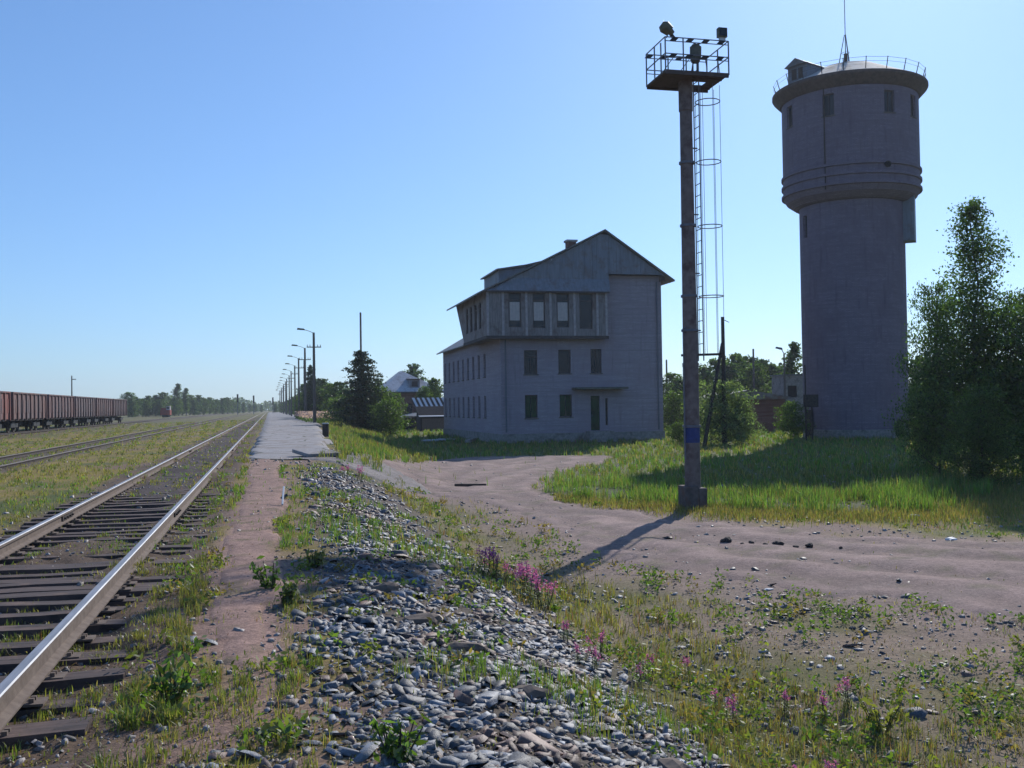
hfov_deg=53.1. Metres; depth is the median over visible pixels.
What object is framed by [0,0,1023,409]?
sky
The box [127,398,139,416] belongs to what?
leafy tree
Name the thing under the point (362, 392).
conifer tree
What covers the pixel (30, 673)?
railway track
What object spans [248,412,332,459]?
platform
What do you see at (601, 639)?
fireweed
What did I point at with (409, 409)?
window
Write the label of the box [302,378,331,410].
leafy tree
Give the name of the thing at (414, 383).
dormer window
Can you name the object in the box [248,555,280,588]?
weed plant
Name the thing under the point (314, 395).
lamp post
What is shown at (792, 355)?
slender tree
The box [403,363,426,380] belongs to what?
leafy tree
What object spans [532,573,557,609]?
fireweed
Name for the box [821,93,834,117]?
window
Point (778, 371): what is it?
leafy tree
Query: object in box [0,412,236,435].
railway track
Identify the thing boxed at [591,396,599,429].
door
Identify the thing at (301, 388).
leafy tree
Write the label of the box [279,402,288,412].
leafy tree
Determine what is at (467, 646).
brown rock
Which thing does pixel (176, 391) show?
slender tree
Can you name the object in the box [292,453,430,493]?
ramp
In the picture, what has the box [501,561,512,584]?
fireweed
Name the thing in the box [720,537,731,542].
clod
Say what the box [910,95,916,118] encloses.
window
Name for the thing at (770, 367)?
leafy tree
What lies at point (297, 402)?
leafy tree
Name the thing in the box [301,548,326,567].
weed plant
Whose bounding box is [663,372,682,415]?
leafy tree
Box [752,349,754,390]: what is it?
utility pole
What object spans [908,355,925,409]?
leafy tree
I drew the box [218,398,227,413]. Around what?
leafy tree
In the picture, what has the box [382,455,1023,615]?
road
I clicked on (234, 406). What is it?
leafy tree
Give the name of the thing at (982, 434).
shrub
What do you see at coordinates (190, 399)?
leafy tree
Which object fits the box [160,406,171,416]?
rail car
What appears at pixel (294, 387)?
lamp post
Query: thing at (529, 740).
slate rubble
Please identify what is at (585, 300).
window
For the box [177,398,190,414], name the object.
leafy tree
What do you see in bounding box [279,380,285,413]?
lamp post
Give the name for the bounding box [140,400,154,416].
leafy tree
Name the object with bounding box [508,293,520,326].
window
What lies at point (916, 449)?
leafy tree
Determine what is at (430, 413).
shed
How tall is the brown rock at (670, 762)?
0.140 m
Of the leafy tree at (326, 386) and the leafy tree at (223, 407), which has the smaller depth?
the leafy tree at (326, 386)
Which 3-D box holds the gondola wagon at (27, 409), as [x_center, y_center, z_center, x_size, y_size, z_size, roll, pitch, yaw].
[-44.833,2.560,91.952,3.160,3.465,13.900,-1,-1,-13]
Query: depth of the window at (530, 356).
75.55 m
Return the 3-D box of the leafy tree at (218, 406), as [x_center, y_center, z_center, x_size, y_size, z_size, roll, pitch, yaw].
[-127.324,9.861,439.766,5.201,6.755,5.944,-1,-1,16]
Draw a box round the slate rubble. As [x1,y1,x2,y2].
[169,462,1018,767]
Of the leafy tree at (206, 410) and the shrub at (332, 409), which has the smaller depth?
the shrub at (332, 409)
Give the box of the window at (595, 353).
[590,349,602,373]
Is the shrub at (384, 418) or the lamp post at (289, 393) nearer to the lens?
the shrub at (384, 418)
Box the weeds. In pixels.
[109,457,1023,767]
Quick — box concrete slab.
[292,448,340,456]
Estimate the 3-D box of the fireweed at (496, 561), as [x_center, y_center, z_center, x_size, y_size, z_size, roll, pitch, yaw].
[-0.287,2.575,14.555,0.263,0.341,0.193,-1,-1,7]
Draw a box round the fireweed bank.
[295,411,331,422]
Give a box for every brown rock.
[371,582,399,591]
[402,613,441,625]
[425,563,440,569]
[446,642,484,652]
[455,579,475,591]
[511,684,550,698]
[656,757,690,767]
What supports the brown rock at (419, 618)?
on the ground at (886, 632)
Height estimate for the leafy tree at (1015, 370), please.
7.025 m
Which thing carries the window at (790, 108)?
in the water tower
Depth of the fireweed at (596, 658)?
9.05 m
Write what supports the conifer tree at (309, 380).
on the ground at (886, 632)
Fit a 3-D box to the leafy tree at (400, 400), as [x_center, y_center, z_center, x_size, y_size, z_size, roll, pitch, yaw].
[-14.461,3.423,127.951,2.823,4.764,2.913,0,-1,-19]
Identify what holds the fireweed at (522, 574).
on the ground at (886, 632)
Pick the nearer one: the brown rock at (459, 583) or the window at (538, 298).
the brown rock at (459, 583)
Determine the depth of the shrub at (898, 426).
71.84 m
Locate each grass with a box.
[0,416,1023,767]
[470,479,1023,533]
[542,470,995,512]
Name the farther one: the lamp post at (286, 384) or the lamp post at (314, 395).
the lamp post at (286, 384)
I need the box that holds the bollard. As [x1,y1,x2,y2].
[322,423,328,436]
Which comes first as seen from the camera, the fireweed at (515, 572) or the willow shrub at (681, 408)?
the fireweed at (515, 572)
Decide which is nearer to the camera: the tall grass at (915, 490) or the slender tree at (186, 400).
the tall grass at (915, 490)
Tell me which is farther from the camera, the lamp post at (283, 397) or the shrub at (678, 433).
the lamp post at (283, 397)
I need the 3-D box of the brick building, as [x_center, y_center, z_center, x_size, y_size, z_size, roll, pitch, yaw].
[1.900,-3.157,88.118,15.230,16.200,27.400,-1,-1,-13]
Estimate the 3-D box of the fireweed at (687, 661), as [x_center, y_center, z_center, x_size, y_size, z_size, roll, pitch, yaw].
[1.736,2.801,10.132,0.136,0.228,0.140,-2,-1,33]
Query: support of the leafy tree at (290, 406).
on the ground at (886, 632)
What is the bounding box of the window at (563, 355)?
[558,350,571,373]
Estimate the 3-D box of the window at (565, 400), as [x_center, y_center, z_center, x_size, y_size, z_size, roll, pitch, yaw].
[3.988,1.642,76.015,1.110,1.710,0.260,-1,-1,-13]
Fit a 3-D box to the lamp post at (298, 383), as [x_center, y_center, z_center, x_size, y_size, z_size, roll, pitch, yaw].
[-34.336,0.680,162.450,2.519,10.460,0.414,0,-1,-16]
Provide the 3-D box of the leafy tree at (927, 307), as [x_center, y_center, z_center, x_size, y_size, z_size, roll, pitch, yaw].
[16.249,-0.282,38.854,3.821,7.711,3.399,-1,-1,-3]
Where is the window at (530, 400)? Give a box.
[524,395,538,418]
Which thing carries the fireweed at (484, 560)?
on the ground at (886, 632)
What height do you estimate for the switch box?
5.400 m
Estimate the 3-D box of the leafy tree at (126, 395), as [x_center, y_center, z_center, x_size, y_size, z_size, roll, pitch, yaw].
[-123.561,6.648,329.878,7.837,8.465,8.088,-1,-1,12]
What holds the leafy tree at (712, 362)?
on the ground at (886, 632)
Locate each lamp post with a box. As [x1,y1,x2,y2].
[278,382,283,413]
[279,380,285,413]
[280,377,288,414]
[282,373,289,414]
[283,369,293,415]
[285,363,295,416]
[287,355,299,410]
[291,344,310,411]
[297,328,320,422]
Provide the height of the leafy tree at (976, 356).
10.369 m
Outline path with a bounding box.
[209,459,288,666]
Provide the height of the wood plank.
0.080 m
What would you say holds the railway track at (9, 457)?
on the ground at (886, 632)
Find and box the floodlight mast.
[645,36,729,509]
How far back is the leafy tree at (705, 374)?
124.48 m
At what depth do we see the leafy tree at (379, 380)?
174.86 m
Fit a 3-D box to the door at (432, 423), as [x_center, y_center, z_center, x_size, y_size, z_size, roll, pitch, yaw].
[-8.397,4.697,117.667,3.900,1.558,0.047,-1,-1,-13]
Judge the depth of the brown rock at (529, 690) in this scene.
6.48 m
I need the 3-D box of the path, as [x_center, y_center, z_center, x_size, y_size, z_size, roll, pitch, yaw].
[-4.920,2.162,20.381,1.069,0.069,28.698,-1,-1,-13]
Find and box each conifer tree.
[295,365,322,410]
[321,350,401,432]
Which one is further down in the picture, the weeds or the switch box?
the weeds
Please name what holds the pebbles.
on the ground at (886, 632)
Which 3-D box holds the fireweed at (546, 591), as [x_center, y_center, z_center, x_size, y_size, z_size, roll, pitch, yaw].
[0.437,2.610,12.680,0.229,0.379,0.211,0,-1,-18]
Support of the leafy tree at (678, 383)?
on the ground at (886, 632)
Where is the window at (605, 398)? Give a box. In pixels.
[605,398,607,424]
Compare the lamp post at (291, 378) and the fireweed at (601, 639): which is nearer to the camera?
the fireweed at (601, 639)
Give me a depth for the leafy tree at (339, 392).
134.73 m
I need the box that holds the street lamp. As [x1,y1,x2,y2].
[776,347,785,401]
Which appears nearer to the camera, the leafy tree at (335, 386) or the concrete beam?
the concrete beam
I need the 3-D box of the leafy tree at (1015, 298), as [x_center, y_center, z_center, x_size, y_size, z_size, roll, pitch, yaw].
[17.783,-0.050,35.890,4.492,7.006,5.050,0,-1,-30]
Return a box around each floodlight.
[659,21,674,37]
[690,43,700,70]
[716,27,726,40]
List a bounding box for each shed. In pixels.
[411,397,443,430]
[703,390,790,430]
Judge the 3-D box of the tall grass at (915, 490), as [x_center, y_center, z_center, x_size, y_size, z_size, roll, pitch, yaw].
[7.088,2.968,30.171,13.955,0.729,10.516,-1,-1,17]
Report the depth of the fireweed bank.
115.45 m
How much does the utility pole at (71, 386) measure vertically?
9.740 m
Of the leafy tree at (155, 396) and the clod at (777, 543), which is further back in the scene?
the leafy tree at (155, 396)
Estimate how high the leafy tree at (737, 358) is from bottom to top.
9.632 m
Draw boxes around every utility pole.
[71,376,75,395]
[360,312,361,350]
[703,317,727,445]
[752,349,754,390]
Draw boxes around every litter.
[945,537,957,540]
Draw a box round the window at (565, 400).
[559,395,573,417]
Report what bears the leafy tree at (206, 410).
on the ground at (886, 632)
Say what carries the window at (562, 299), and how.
in the brick building
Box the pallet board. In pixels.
[422,439,454,440]
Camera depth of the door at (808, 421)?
76.97 m
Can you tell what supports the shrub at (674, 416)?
on the ground at (886, 632)
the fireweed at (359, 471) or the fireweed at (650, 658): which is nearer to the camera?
the fireweed at (650, 658)
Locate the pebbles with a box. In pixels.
[0,438,1023,767]
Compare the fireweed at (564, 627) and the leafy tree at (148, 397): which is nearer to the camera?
the fireweed at (564, 627)
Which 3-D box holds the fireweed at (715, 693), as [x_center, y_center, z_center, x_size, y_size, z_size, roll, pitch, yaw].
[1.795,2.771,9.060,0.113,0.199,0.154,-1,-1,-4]
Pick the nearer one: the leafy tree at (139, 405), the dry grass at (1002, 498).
the dry grass at (1002, 498)
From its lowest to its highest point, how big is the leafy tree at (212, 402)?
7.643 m
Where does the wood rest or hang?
on the ground at (886, 632)
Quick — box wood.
[142,394,664,411]
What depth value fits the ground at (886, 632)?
11.80 m
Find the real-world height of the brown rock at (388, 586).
0.132 m
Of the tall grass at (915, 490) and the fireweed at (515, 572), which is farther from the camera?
the tall grass at (915, 490)
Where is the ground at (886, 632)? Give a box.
[0,406,1023,767]
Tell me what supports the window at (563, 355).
in the brick building
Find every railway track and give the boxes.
[0,411,259,469]
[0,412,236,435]
[0,413,264,767]
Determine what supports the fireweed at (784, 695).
on the ground at (886, 632)
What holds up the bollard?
on the platform
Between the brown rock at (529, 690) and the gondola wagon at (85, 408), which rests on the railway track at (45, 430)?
the gondola wagon at (85, 408)
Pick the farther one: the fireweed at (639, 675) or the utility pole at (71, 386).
the utility pole at (71, 386)
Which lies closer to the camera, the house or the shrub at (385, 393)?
the shrub at (385, 393)
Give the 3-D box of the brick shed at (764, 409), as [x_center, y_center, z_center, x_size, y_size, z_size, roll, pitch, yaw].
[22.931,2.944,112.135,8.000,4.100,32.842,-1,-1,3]
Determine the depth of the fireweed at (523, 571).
13.34 m
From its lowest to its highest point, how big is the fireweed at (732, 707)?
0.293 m
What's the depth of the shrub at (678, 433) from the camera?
69.76 m
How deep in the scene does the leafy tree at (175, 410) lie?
364.54 m
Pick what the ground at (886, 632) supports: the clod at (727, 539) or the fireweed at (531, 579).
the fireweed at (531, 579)
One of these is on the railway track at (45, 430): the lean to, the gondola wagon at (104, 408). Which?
the gondola wagon at (104, 408)
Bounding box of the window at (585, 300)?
[579,294,591,328]
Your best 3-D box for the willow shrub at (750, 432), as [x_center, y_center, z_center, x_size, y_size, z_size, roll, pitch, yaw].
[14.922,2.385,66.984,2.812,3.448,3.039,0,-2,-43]
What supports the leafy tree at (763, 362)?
on the ground at (886, 632)
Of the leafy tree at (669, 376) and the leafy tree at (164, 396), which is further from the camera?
the leafy tree at (164, 396)
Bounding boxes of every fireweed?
[354,466,363,481]
[473,545,488,575]
[483,553,499,574]
[485,547,497,576]
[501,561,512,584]
[514,561,533,593]
[514,565,530,583]
[517,562,530,589]
[525,567,542,600]
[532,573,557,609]
[540,579,555,609]
[560,620,571,640]
[573,642,590,665]
[585,629,606,656]
[590,647,603,668]
[634,662,644,684]
[644,654,655,674]
[680,656,691,676]
[710,688,721,707]
[724,694,739,726]
[780,689,792,714]
[817,690,828,719]
[824,760,838,767]
[835,676,855,708]
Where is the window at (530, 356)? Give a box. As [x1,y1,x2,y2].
[523,350,538,374]
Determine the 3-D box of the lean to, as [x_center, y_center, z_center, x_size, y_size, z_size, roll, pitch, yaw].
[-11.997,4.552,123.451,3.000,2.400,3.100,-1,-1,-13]
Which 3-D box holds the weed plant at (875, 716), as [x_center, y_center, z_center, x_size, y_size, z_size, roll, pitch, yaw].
[3.004,2.764,8.451,0.347,0.352,0.295,-2,-2,37]
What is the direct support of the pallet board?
on the ground at (886, 632)
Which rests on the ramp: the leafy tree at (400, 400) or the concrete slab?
the concrete slab
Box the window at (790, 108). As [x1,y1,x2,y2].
[786,106,792,129]
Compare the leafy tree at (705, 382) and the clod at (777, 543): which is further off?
the leafy tree at (705, 382)
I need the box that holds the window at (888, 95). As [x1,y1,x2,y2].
[884,90,895,112]
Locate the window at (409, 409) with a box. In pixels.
[406,404,411,413]
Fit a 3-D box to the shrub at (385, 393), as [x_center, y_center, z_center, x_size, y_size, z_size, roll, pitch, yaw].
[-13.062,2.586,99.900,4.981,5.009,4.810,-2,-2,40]
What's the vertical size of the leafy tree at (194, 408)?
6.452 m
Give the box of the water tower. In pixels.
[772,0,928,438]
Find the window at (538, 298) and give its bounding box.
[532,293,544,327]
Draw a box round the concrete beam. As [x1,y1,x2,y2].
[465,438,476,442]
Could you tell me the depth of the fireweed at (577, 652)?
9.11 m
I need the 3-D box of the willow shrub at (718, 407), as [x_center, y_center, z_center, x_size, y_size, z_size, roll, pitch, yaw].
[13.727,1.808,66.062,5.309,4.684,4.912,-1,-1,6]
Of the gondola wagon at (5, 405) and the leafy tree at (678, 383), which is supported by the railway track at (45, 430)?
the gondola wagon at (5, 405)
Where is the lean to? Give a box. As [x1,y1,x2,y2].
[400,413,416,429]
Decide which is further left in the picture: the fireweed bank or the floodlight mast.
the fireweed bank
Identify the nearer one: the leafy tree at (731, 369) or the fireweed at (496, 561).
the fireweed at (496, 561)
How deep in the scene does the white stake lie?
17.59 m
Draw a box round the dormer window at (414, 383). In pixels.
[412,381,417,386]
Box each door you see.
[422,418,443,430]
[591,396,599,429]
[807,410,810,437]
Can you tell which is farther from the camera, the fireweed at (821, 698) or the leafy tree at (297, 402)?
the leafy tree at (297, 402)
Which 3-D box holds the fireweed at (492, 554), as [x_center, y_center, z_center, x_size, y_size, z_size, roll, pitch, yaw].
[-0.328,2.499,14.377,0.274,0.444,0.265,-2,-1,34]
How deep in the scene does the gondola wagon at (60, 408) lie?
104.91 m
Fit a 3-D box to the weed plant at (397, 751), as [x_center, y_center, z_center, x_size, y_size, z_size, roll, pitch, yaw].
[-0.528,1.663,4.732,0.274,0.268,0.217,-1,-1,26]
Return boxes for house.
[380,371,443,413]
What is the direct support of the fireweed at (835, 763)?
on the ground at (886, 632)
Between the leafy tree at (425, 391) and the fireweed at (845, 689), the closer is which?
the fireweed at (845, 689)
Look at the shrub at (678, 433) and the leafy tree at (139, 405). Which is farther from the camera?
the leafy tree at (139, 405)
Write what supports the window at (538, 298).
in the brick building
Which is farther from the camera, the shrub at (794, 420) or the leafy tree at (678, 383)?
the leafy tree at (678, 383)
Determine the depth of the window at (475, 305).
78.34 m
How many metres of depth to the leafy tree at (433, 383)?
132.84 m
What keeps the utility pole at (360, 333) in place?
on the ground at (886, 632)
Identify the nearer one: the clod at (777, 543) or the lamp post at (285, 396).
the clod at (777, 543)
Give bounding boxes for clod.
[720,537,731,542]
[772,541,783,544]
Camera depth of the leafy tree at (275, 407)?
479.40 m
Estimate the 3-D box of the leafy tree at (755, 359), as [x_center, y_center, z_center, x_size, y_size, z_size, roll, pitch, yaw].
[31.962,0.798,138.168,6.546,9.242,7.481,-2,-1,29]
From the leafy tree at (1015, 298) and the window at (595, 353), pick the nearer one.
the leafy tree at (1015, 298)
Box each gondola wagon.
[0,391,10,427]
[0,392,46,432]
[25,394,74,429]
[55,396,95,426]
[78,398,112,425]
[97,399,126,423]
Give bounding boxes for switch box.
[803,365,818,440]
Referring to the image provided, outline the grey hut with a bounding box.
[769,374,803,426]
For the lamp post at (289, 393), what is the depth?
244.21 m
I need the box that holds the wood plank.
[454,484,486,485]
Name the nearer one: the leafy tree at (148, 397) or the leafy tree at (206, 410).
the leafy tree at (148, 397)
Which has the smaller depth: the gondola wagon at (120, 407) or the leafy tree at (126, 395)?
the gondola wagon at (120, 407)
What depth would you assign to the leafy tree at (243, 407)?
559.67 m
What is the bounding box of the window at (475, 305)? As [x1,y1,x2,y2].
[475,305,476,330]
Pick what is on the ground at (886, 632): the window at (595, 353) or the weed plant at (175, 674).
the weed plant at (175, 674)
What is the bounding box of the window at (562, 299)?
[556,293,568,326]
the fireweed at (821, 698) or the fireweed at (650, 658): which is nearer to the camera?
the fireweed at (821, 698)
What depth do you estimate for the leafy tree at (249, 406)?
599.36 m
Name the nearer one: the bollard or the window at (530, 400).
the bollard
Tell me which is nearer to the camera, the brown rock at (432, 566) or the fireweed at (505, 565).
the brown rock at (432, 566)
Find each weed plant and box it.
[140,653,195,703]
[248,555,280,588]
[273,579,299,605]
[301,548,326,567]
[369,714,432,767]
[858,695,900,735]
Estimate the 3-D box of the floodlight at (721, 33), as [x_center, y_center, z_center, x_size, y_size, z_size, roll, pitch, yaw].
[5.438,-9.035,26.506,0.240,0.350,0.160,-1,-1,-13]
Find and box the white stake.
[281,486,284,504]
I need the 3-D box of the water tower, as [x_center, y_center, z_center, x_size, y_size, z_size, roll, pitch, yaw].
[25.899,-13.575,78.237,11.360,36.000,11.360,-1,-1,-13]
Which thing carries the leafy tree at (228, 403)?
on the ground at (886, 632)
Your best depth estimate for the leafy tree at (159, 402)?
344.51 m
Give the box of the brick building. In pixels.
[436,229,674,443]
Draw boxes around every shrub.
[312,394,357,423]
[366,398,416,435]
[367,385,401,432]
[663,389,683,430]
[665,421,683,443]
[680,396,711,442]
[699,375,763,445]
[716,397,767,443]
[772,400,816,439]
[892,419,907,437]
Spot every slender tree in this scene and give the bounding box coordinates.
[171,383,183,415]
[180,388,189,415]
[778,341,802,374]
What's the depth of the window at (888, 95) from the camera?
73.77 m
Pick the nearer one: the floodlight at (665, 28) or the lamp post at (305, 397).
the floodlight at (665, 28)
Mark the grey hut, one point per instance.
(794, 387)
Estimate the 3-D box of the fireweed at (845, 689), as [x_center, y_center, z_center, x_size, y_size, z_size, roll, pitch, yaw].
[2.993,2.756,9.157,0.180,0.298,0.166,-2,-1,29]
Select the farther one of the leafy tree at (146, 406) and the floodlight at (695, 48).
the leafy tree at (146, 406)
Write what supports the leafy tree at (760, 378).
on the ground at (886, 632)
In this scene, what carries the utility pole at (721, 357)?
on the ground at (886, 632)
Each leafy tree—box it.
[118,392,137,416]
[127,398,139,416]
[130,397,144,416]
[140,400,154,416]
[142,395,156,416]
[151,395,164,415]
[153,399,166,415]
[154,392,172,415]
[169,397,181,415]
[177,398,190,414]
[183,395,200,414]
[188,399,199,414]
[194,395,204,414]
[200,398,210,414]
[202,397,216,413]
[212,399,222,413]
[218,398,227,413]
[224,397,233,413]
[229,400,239,413]
[241,402,246,412]
[247,404,252,412]
[272,403,277,411]
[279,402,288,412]
[287,397,293,414]
[291,384,306,412]
[292,393,303,410]
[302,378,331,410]
[311,383,334,410]
[317,381,353,409]
[332,388,351,419]
[375,378,385,386]
[389,393,405,422]
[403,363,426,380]
[414,386,435,412]
[421,377,442,397]
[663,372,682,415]
[663,378,683,421]
[673,376,711,395]
[699,357,735,382]
[699,366,720,392]
[713,362,751,392]
[716,352,760,386]
[737,365,771,393]
[741,356,766,388]
[755,358,771,386]
[759,363,782,392]
[768,369,787,392]
[881,276,980,472]
[893,376,958,469]
[896,196,1023,472]
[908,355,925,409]
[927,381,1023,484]
[946,285,1023,477]
[975,290,1023,474]
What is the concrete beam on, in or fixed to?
on the ground at (886, 632)
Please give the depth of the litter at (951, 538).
19.88 m
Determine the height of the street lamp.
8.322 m

